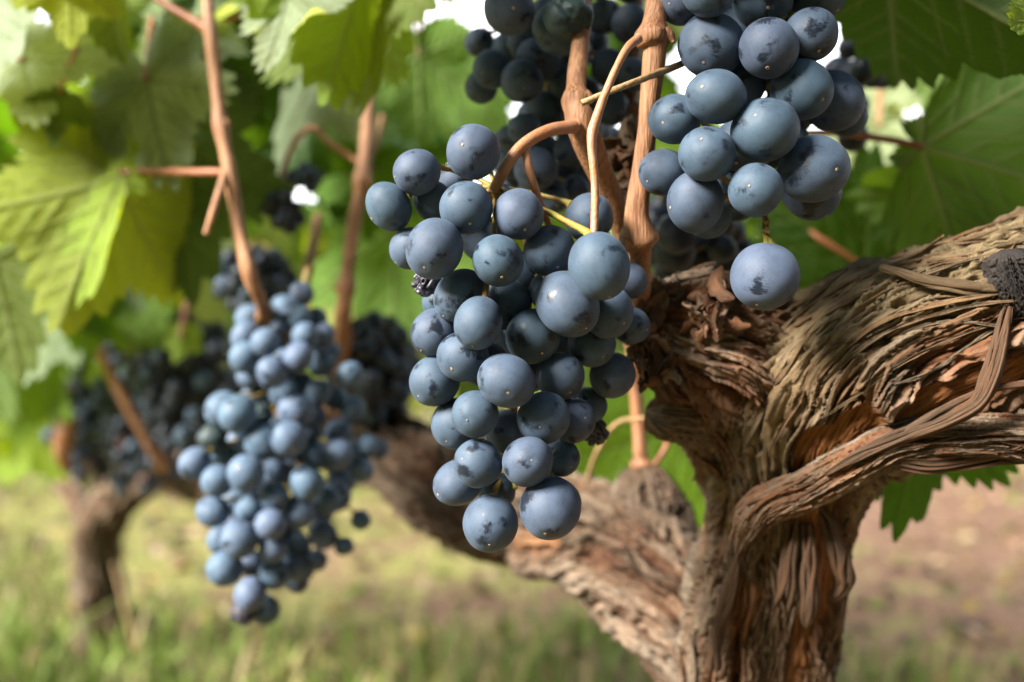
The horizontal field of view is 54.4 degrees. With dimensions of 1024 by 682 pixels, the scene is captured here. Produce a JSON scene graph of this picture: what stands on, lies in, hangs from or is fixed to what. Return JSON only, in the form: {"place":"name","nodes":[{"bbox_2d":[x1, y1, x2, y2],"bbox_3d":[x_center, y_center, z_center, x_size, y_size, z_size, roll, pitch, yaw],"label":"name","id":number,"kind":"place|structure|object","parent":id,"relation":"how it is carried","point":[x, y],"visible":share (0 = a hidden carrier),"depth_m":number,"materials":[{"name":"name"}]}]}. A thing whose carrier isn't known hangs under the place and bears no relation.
{"place":"outdoors","nodes":[
{"label":"outdoors","id":0,"kind":"place"},
{"bbox_2d":[45,14,50,25],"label":"vine leaf","id":1,"kind":"object","parent":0,"point":[46,20],"visible":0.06,"depth_m":1.02,"materials":[{"name":"white"}]},
{"bbox_2d":[304,516,335,529],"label":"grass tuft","id":2,"kind":"object","parent":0,"point":[332,521],"visible":0.01,"depth_m":2.38,"materials":[{"name":"green plant"}]},
{"bbox_2d":[23,0,920,205],"label":"sky","id":3,"kind":"structure","parent":0,"point":[472,11],"materials":[{"name":"white"}]},
{"bbox_2d":[0,345,1023,681],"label":"ground","id":4,"kind":"structure","parent":0,"point":[990,513],"depth_m":1.87,"materials":[{"name":"soil"}]},
{"bbox_2d":[0,595,135,681],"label":"grass tuft","id":5,"kind":"object","parent":4,"relation":"on","point":[27,638],"visible":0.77,"depth_m":1.31,"materials":[{"name":"green plant"}]},
{"bbox_2d":[49,626,205,681],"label":"grass tuft","id":6,"kind":"object","parent":4,"relation":"on","point":[113,664],"visible":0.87,"depth_m":1.23,"materials":[{"name":"green plant"}]},
{"bbox_2d":[50,309,209,668],"bbox_3d":[-0.442,0.214,1.152,0.176,0.606,0.770,0,0,-26],"label":"grapevine","id":7,"kind":"object","parent":4,"relation":"on","point":[101,517],"visible":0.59,"depth_m":1.34,"materials":[{"name":"wood"}]},
{"bbox_2d":[0,369,17,426],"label":"vine leaf","id":8,"kind":"object","parent":7,"relation":"attached to","point":[8,398],"visible":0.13,"depth_m":0.87,"materials":[{"name":"green plant"}]},
{"bbox_2d":[0,155,22,172],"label":"vine leaf","id":9,"kind":"object","parent":7,"relation":"attached to","point":[6,160],"visible":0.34,"depth_m":0.89,"materials":[{"name":"green plant"}]},
{"bbox_2d":[0,416,70,486],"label":"vine leaf","id":10,"kind":"object","parent":7,"relation":"attached to","point":[36,454],"visible":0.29,"depth_m":0.99,"materials":[{"name":"green plant"}]},
{"bbox_2d":[4,356,79,448],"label":"vine leaf","id":11,"kind":"object","parent":7,"relation":"attached to","point":[42,397],"visible":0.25,"depth_m":0.90,"materials":[{"name":"green plant"}]},
{"bbox_2d":[23,319,82,385],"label":"vine leaf","id":12,"kind":"object","parent":7,"relation":"attached to","point":[55,348],"visible":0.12,"depth_m":0.74,"materials":[{"name":"green plant"}]},
{"bbox_2d":[65,75,94,93],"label":"vine leaf","id":13,"kind":"object","parent":7,"relation":"attached to","point":[78,87],"visible":0.07,"depth_m":1.05,"materials":[{"name":"green plant"}]},
{"bbox_2d":[42,369,137,494],"bbox_3d":[-0.402,0.083,0.995,0.135,0.133,0.093,0,0,0],"label":"grape bunch","id":14,"kind":"object","parent":7,"relation":"attached to","point":[89,453],"visible":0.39,"depth_m":0.96,"materials":[{"name":"blue food"}]},
{"bbox_2d":[83,355,124,391],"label":"vine leaf","id":15,"kind":"object","parent":7,"relation":"attached to","point":[96,371],"visible":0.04,"depth_m":0.96,"materials":[{"name":"green plant"}]},
{"bbox_2d":[79,285,152,360],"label":"vine leaf","id":16,"kind":"object","parent":7,"relation":"attached to","point":[139,305],"visible":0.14,"depth_m":0.75,"materials":[{"name":"green plant"}]},
{"bbox_2d":[98,316,171,381],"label":"grape bunch","id":17,"kind":"object","parent":7,"relation":"attached to","point":[119,359],"visible":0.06,"depth_m":0.87,"materials":[{"name":"food"}]},
{"bbox_2d":[100,290,172,349],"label":"vine leaf","id":18,"kind":"object","parent":7,"relation":"attached to","point":[149,324],"visible":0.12,"depth_m":0.73,"materials":[{"name":"green plant"}]},
{"bbox_2d":[100,382,179,493],"bbox_3d":[-0.327,0.083,0.914,0.105,0.114,0.089,0,0,25],"label":"grape bunch","id":19,"kind":"object","parent":7,"relation":"attached to","point":[123,445],"visible":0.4,"depth_m":0.90,"materials":[{"name":"blue food"}]},
{"bbox_2d":[119,295,186,355],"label":"vine leaf","id":20,"kind":"object","parent":7,"relation":"attached to","point":[173,308],"visible":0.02,"depth_m":0.75,"materials":[{"name":"green plant"}]},
{"bbox_2d":[188,307,200,322],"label":"vine leaf","id":21,"kind":"object","parent":7,"relation":"attached to","point":[190,308],"depth_m":0.91,"materials":[{"name":"green plant"}]},
{"bbox_2d":[231,225,270,249],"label":"vine leaf","id":22,"kind":"object","parent":7,"relation":"attached to","point":[262,245],"visible":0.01,"depth_m":1.00,"materials":[{"name":"green plant"}]},
{"bbox_2d":[246,214,265,238],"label":"vine leaf","id":23,"kind":"object","parent":7,"relation":"attached to","point":[252,230],"visible":0.12,"depth_m":1.13,"materials":[{"name":"green plant"}]},
{"bbox_2d":[247,217,299,273],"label":"vine leaf","id":24,"kind":"object","parent":7,"relation":"attached to","point":[281,240],"visible":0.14,"depth_m":1.00,"materials":[{"name":"green plant"}]},
{"bbox_2d":[287,195,311,281],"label":"vine leaf","id":25,"kind":"object","parent":7,"relation":"attached to","point":[295,253],"visible":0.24,"depth_m":1.17,"materials":[{"name":"green plant"}]},
{"bbox_2d":[109,661,263,681],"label":"grass tuft","id":26,"kind":"object","parent":4,"relation":"on","point":[186,676],"visible":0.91,"depth_m":1.22,"materials":[{"name":"green plant"}]},
{"bbox_2d":[63,229,1022,414],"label":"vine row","id":27,"kind":"object","parent":4,"relation":"on","point":[464,387],"visible":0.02,"depth_m":4.08,"materials":[{"name":"green plant"}]},
{"bbox_2d":[535,602,609,647],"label":"grass tuft","id":28,"kind":"object","parent":4,"relation":"on","point":[598,632],"visible":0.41,"depth_m":1.50,"materials":[{"name":"green plant"}]},
{"bbox_2d":[153,0,1023,681],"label":"grapevine","id":29,"kind":"object","parent":4,"relation":"on","point":[803,428],"visible":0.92,"depth_m":0.34,"materials":[{"name":"brown plant"}]},
{"bbox_2d":[0,95,22,164],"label":"vine leaf","id":30,"kind":"object","parent":29,"relation":"attached to","point":[8,128],"visible":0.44,"depth_m":0.77,"materials":[{"name":"green plant"}]},
{"bbox_2d":[0,0,37,72],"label":"vine leaf","id":31,"kind":"object","parent":29,"relation":"attached to","point":[12,28],"visible":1,"depth_m":0.44,"materials":[{"name":"plant"}]},
{"bbox_2d":[0,242,47,386],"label":"vine leaf","id":32,"kind":"object","parent":29,"relation":"attached to","point":[23,335],"visible":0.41,"depth_m":0.55,"materials":[{"name":"green plant"}]},
{"bbox_2d":[23,46,95,148],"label":"vine leaf","id":33,"kind":"object","parent":29,"relation":"attached to","point":[72,108],"visible":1,"depth_m":0.48,"materials":[{"name":"green plant"}]},
{"bbox_2d":[0,18,121,128],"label":"vine leaf","id":34,"kind":"object","parent":29,"relation":"attached to","point":[41,62],"visible":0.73,"depth_m":0.49,"materials":[{"name":"green plant"}]},
{"bbox_2d":[8,0,123,48],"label":"vine leaf","id":35,"kind":"object","parent":29,"relation":"attached to","point":[69,18],"visible":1,"depth_m":0.44,"materials":[{"name":"green plant"}]},
{"bbox_2d":[45,0,131,64],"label":"vine leaf","id":36,"kind":"object","parent":29,"relation":"attached to","point":[112,37],"visible":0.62,"depth_m":0.47,"materials":[{"name":"green plant"}]},
{"bbox_2d":[63,294,128,362],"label":"vine leaf","id":37,"kind":"object","parent":29,"relation":"attached to","point":[86,342],"visible":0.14,"depth_m":0.71,"materials":[{"name":"green plant"}]},
{"bbox_2d":[81,284,128,341],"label":"vine leaf","id":38,"kind":"object","parent":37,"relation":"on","point":[96,324],"visible":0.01,"depth_m":0.69,"materials":[{"name":"green plant"}]},
{"bbox_2d":[0,99,195,336],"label":"vine leaf","id":39,"kind":"object","parent":29,"relation":"attached to","point":[45,189],"visible":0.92,"depth_m":0.50,"materials":[{"name":"green plant"}]},
{"bbox_2d":[0,88,222,310],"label":"vine leaf","id":40,"kind":"object","parent":29,"relation":"attached to","point":[92,221],"visible":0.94,"depth_m":0.49,"materials":[{"name":"green plant"}]},
{"bbox_2d":[127,1,149,41],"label":"vine leaf","id":41,"kind":"object","parent":29,"relation":"attached to","point":[135,12],"visible":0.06,"depth_m":0.87,"materials":[{"name":"green plant"}]},
{"bbox_2d":[127,0,152,7],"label":"vine leaf","id":42,"kind":"object","parent":29,"relation":"attached to","point":[133,3],"visible":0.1,"depth_m":0.76,"materials":[{"name":"green plant"}]},
{"bbox_2d":[87,7,238,190],"bbox_3d":[-0.173,-0.123,0.504,0.100,0.101,0.037,0,0,25],"label":"vine leaf","id":43,"kind":"object","parent":29,"relation":"attached to","point":[157,105],"visible":0.94,"depth_m":0.50,"materials":[{"name":"green plant"}]},
{"bbox_2d":[160,301,203,362],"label":"vine leaf","id":44,"kind":"object","parent":29,"relation":"attached to","point":[181,340],"visible":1,"depth_m":0.70,"materials":[{"name":"green plant"}]},
{"bbox_2d":[126,310,243,462],"bbox_3d":[-0.251,0.040,0.787,0.102,0.128,0.116,0,0,0],"label":"grape bunch","id":45,"kind":"object","parent":29,"relation":"attached to","point":[174,396],"visible":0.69,"depth_m":0.75,"materials":[{"name":"blue food"}]},
{"bbox_2d":[136,0,250,64],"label":"vine leaf","id":46,"kind":"object","parent":29,"relation":"attached to","point":[230,43],"visible":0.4,"depth_m":0.52,"materials":[{"name":"green plant"}]},
{"bbox_2d":[189,223,236,323],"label":"vine leaf","id":47,"kind":"object","parent":29,"relation":"attached to","point":[209,306],"visible":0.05,"depth_m":0.76,"materials":[{"name":"green plant"}]},
{"bbox_2d":[159,0,292,127],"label":"vine leaf","id":48,"kind":"object","parent":29,"relation":"attached to","point":[270,98],"visible":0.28,"depth_m":0.54,"materials":[{"name":"green plant"}]},
{"bbox_2d":[173,59,296,307],"bbox_3d":[-0.177,-0.093,0.550,0.135,0.151,0.034,0,0,9],"label":"vine leaf","id":49,"kind":"object","parent":29,"relation":"attached to","point":[197,257],"visible":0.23,"depth_m":0.54,"materials":[{"name":"green plant"}]},
{"bbox_2d":[242,135,258,149],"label":"vine leaf","id":50,"kind":"object","parent":29,"relation":"attached to","point":[249,137],"depth_m":0.74,"materials":[{"name":"green plant"}]},
{"bbox_2d":[212,239,298,311],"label":"grape bunch","id":51,"kind":"object","parent":29,"relation":"attached to","point":[277,274],"visible":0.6,"depth_m":0.61,"materials":[{"name":"blue food"}]},
{"bbox_2d":[178,265,388,625],"bbox_3d":[-0.107,0.049,0.475,0.093,0.173,0.078,0,0,0],"label":"grape bunch","id":52,"kind":"object","parent":29,"relation":"hanging from","point":[242,434],"visible":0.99,"depth_m":0.46,"materials":[{"name":"blue food"}]},
{"bbox_2d":[260,189,306,233],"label":"grape bunch","id":53,"kind":"object","parent":29,"relation":"attached to","point":[287,215],"visible":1,"depth_m":0.52,"materials":[{"name":"food"}]},
{"bbox_2d":[238,0,352,72],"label":"vine leaf","id":54,"kind":"object","parent":29,"relation":"attached to","point":[271,37],"visible":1,"depth_m":0.42,"materials":[{"name":"green plant"}]},
{"bbox_2d":[285,163,323,193],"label":"grape bunch","id":55,"kind":"object","parent":29,"relation":"attached to","point":[308,177],"visible":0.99,"depth_m":0.54,"materials":[{"name":"black food"}]},
{"bbox_2d":[272,73,360,174],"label":"vine leaf","id":56,"kind":"object","parent":29,"relation":"attached to","point":[300,108],"visible":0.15,"depth_m":0.58,"materials":[{"name":"green plant"}]},
{"bbox_2d":[301,219,333,268],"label":"vine leaf","id":57,"kind":"object","parent":29,"relation":"attached to","point":[325,239],"visible":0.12,"depth_m":0.87,"materials":[{"name":"green plant"}]},
{"bbox_2d":[307,206,330,235],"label":"vine leaf","id":58,"kind":"object","parent":29,"relation":"attached to","point":[312,210],"depth_m":0.76,"materials":[{"name":"green plant"}]},
{"bbox_2d":[228,0,419,111],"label":"vine leaf","id":59,"kind":"object","parent":29,"relation":"attached to","point":[331,53],"visible":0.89,"depth_m":0.43,"materials":[{"name":"green plant"}]},
{"bbox_2d":[242,105,446,242],"bbox_3d":[-0.116,-0.142,0.666,0.148,0.148,0.050,0,0,0],"label":"vine leaf","id":60,"kind":"object","parent":29,"relation":"attached to","point":[313,152],"visible":0.09,"depth_m":0.66,"materials":[{"name":"green plant"}]},
{"bbox_2d":[260,0,437,120],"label":"vine leaf","id":61,"kind":"object","parent":29,"relation":"attached to","point":[393,17],"visible":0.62,"depth_m":0.44,"materials":[{"name":"green plant"}]},
{"bbox_2d":[311,113,421,241],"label":"vine leaf","id":62,"kind":"object","parent":29,"relation":"attached to","point":[337,188],"visible":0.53,"depth_m":0.62,"materials":[{"name":"green plant"}]},
{"bbox_2d":[299,274,437,415],"bbox_3d":[-0.093,-0.022,0.734,0.158,0.152,0.047,0,0,33],"label":"vine leaf","id":63,"kind":"object","parent":29,"relation":"attached to","point":[414,404],"visible":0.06,"depth_m":0.74,"materials":[{"name":"green plant"}]},
{"bbox_2d":[324,307,422,426],"bbox_3d":[-0.086,0.018,0.612,0.066,0.078,0.114,0,0,0],"label":"grape bunch","id":64,"kind":"object","parent":29,"relation":"hanging from","point":[384,354],"visible":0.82,"depth_m":0.58,"materials":[{"name":"blue food"}]},
{"bbox_2d":[306,201,473,339],"bbox_3d":[-0.083,-0.063,0.698,0.145,0.161,0.016,0,0,10],"label":"vine leaf","id":65,"kind":"object","parent":29,"relation":"attached to","point":[383,281],"visible":0.27,"depth_m":0.70,"materials":[{"name":"green plant"}]},
{"bbox_2d":[398,120,448,162],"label":"vine leaf","id":66,"kind":"object","parent":29,"relation":"attached to","point":[438,151],"visible":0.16,"depth_m":0.66,"materials":[{"name":"green plant"}]},
{"bbox_2d":[374,12,494,149],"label":"vine leaf","id":67,"kind":"object","parent":29,"relation":"attached to","point":[427,96],"visible":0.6,"depth_m":0.62,"materials":[{"name":"green plant"}]},
{"bbox_2d":[439,0,454,7],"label":"vine leaf","id":68,"kind":"object","parent":29,"relation":"attached to","point":[450,2],"visible":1,"depth_m":0.51,"materials":[{"name":"white"}]},
{"bbox_2d":[446,0,495,128],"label":"vine leaf","id":69,"kind":"object","parent":29,"relation":"attached to","point":[457,119],"visible":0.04,"depth_m":0.66,"materials":[{"name":"green plant"}]},
{"bbox_2d":[438,18,514,165],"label":"vine leaf","id":70,"kind":"object","parent":29,"relation":"attached to","point":[495,117],"visible":0.06,"depth_m":0.70,"materials":[{"name":"green plant"}]},
{"bbox_2d":[365,33,650,552],"bbox_3d":[-0.001,-0.015,0.309,0.086,0.156,0.063,0,0,11],"label":"grape bunch","id":71,"kind":"object","parent":29,"relation":"hanging from","point":[490,332],"visible":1,"depth_m":0.29,"materials":[{"name":"blue food"}]},
{"bbox_2d":[493,136,566,225],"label":"vine leaf","id":72,"kind":"object","parent":29,"relation":"attached to","point":[562,213],"visible":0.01,"depth_m":0.74,"materials":[{"name":"green plant"}]},
{"bbox_2d":[513,237,576,307],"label":"vine leaf","id":73,"kind":"object","parent":29,"relation":"attached to","point":[520,244],"visible":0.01,"depth_m":0.80,"materials":[{"name":"green plant"}]},
{"bbox_2d":[542,218,563,227],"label":"vine leaf","id":74,"kind":"object","parent":29,"relation":"attached to","point":[555,222],"visible":0.06,"depth_m":0.82,"materials":[{"name":"green plant"}]},
{"bbox_2d":[465,0,644,212],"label":"grape bunch","id":75,"kind":"object","parent":29,"relation":"attached to","point":[522,56],"visible":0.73,"depth_m":0.36,"materials":[{"name":"blue food"}]},
{"bbox_2d":[592,0,617,49],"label":"vine leaf","id":76,"kind":"object","parent":29,"relation":"attached to","point":[611,43],"visible":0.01,"depth_m":0.79,"materials":[{"name":"green plant"}]},
{"bbox_2d":[586,2,678,97],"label":"vine leaf","id":77,"kind":"object","parent":29,"relation":"attached to","point":[672,49],"visible":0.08,"depth_m":0.75,"materials":[{"name":"green plant"}]},
{"bbox_2d":[570,348,704,530],"bbox_3d":[0.088,0.071,0.630,0.153,0.159,0.031,0,0,0],"label":"vine leaf","id":78,"kind":"object","parent":29,"relation":"attached to","point":[615,457],"visible":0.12,"depth_m":0.62,"materials":[{"name":"green plant"}]},
{"bbox_2d":[614,0,683,37],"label":"vine leaf","id":79,"kind":"object","parent":29,"relation":"attached to","point":[677,30],"visible":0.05,"depth_m":0.72,"materials":[{"name":"green plant"}]},
{"bbox_2d":[667,72,686,94],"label":"vine leaf","id":80,"kind":"object","parent":29,"relation":"attached to","point":[675,83],"visible":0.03,"depth_m":0.90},
{"bbox_2d":[649,195,752,277],"bbox_3d":[0.082,-0.046,0.458,0.058,0.055,0.130,0,0,0],"label":"grape bunch","id":81,"kind":"object","parent":29,"relation":"attached to","point":[675,249],"visible":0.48,"depth_m":0.41,"materials":[{"name":"food"}]},
{"bbox_2d":[742,217,757,236],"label":"vine leaf","id":82,"kind":"object","parent":29,"relation":"attached to","point":[751,223],"visible":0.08,"depth_m":0.82,"materials":[{"name":"green plant"}]},
{"bbox_2d":[638,0,868,309],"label":"grape bunch","id":83,"kind":"object","parent":29,"relation":"hanging from","point":[755,154],"visible":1,"depth_m":0.29,"materials":[{"name":"blue food"}]},
{"bbox_2d":[748,232,762,243],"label":"vine leaf","id":84,"kind":"object","parent":29,"relation":"attached to","point":[759,239],"visible":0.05,"depth_m":0.88,"materials":[{"name":"green plant"}]},
{"bbox_2d":[753,142,895,298],"bbox_3d":[0.174,-0.048,0.527,0.108,0.110,0.034,0,0,9],"label":"vine leaf","id":85,"kind":"object","parent":29,"relation":"attached to","point":[842,234],"visible":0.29,"depth_m":0.52,"materials":[{"name":"green plant"}]},
{"bbox_2d":[823,40,889,152],"bbox_3d":[0.160,-0.123,0.465,0.031,0.073,0.048,0,0,37],"label":"grape bunch","id":86,"kind":"object","parent":29,"relation":"attached to","point":[859,70],"visible":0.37,"depth_m":0.45,"materials":[{"name":"blue food"}]},
{"bbox_2d":[817,89,921,168],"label":"vine leaf","id":87,"kind":"object","parent":29,"relation":"attached to","point":[886,120],"visible":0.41,"depth_m":0.62,"materials":[{"name":"green plant"}]},
{"bbox_2d":[844,162,897,223],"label":"vine leaf","id":88,"kind":"object","parent":29,"relation":"attached to","point":[870,196],"visible":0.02,"depth_m":0.50,"materials":[{"name":"green plant"}]},
{"bbox_2d":[864,81,920,115],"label":"vine leaf","id":89,"kind":"object","parent":29,"relation":"attached to","point":[905,97],"visible":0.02,"depth_m":0.68,"materials":[{"name":"green plant"}]},
{"bbox_2d":[807,63,1023,253],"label":"vine leaf","id":90,"kind":"object","parent":29,"relation":"attached to","point":[958,159],"visible":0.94,"depth_m":0.43,"materials":[{"name":"green plant"}]},
{"bbox_2d":[913,74,942,114],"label":"vine leaf","id":91,"kind":"object","parent":29,"relation":"attached to","point":[923,89],"depth_m":0.54,"materials":[{"name":"green plant"}]},
{"bbox_2d":[834,0,1023,90],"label":"vine leaf","id":92,"kind":"object","parent":29,"relation":"attached to","point":[908,43],"visible":0.8,"depth_m":0.36,"materials":[{"name":"green plant"}]},
{"bbox_2d":[875,465,1018,542],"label":"vine leaf","id":93,"kind":"object","parent":29,"relation":"attached to","point":[906,501],"visible":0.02,"depth_m":0.41,"materials":[{"name":"green plant"}]},
{"bbox_2d":[1006,0,1023,35],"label":"vine leaf","id":94,"kind":"object","parent":29,"relation":"attached to","point":[1015,21],"visible":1,"depth_m":0.29,"materials":[{"name":"green plant"}]},
{"bbox_2d":[0,407,1023,681],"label":"grass","id":95,"kind":"structure","parent":0,"point":[424,663],"depth_m":1.35,"materials":[{"name":"green plant"}]},
{"bbox_2d":[0,410,1023,681],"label":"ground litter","id":96,"kind":"object","parent":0,"point":[974,628],"visible":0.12,"depth_m":1.77,"materials":[{"name":"green plant"}]},
{"bbox_2d":[655,124,722,151],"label":"vine leaf","id":97,"kind":"object","parent":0,"point":[659,144],"visible":0.06,"depth_m":1.26,"materials":[{"name":"green plant"}]},
{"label":"vine leaf","id":98,"kind":"object","parent":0,"visible":0},
{"bbox_2d":[90,36,140,59],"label":"vine leaf","id":99,"kind":"object","parent":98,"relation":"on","point":[135,45],"visible":0.13,"depth_m":1.00,"materials":[{"name":"green plant"}]},
{"bbox_2d":[129,23,143,44],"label":"vine leaf","id":100,"kind":"object","parent":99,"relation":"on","point":[137,29],"visible":0.02,"depth_m":1.00,"materials":[{"name":"green plant"}]}
]}

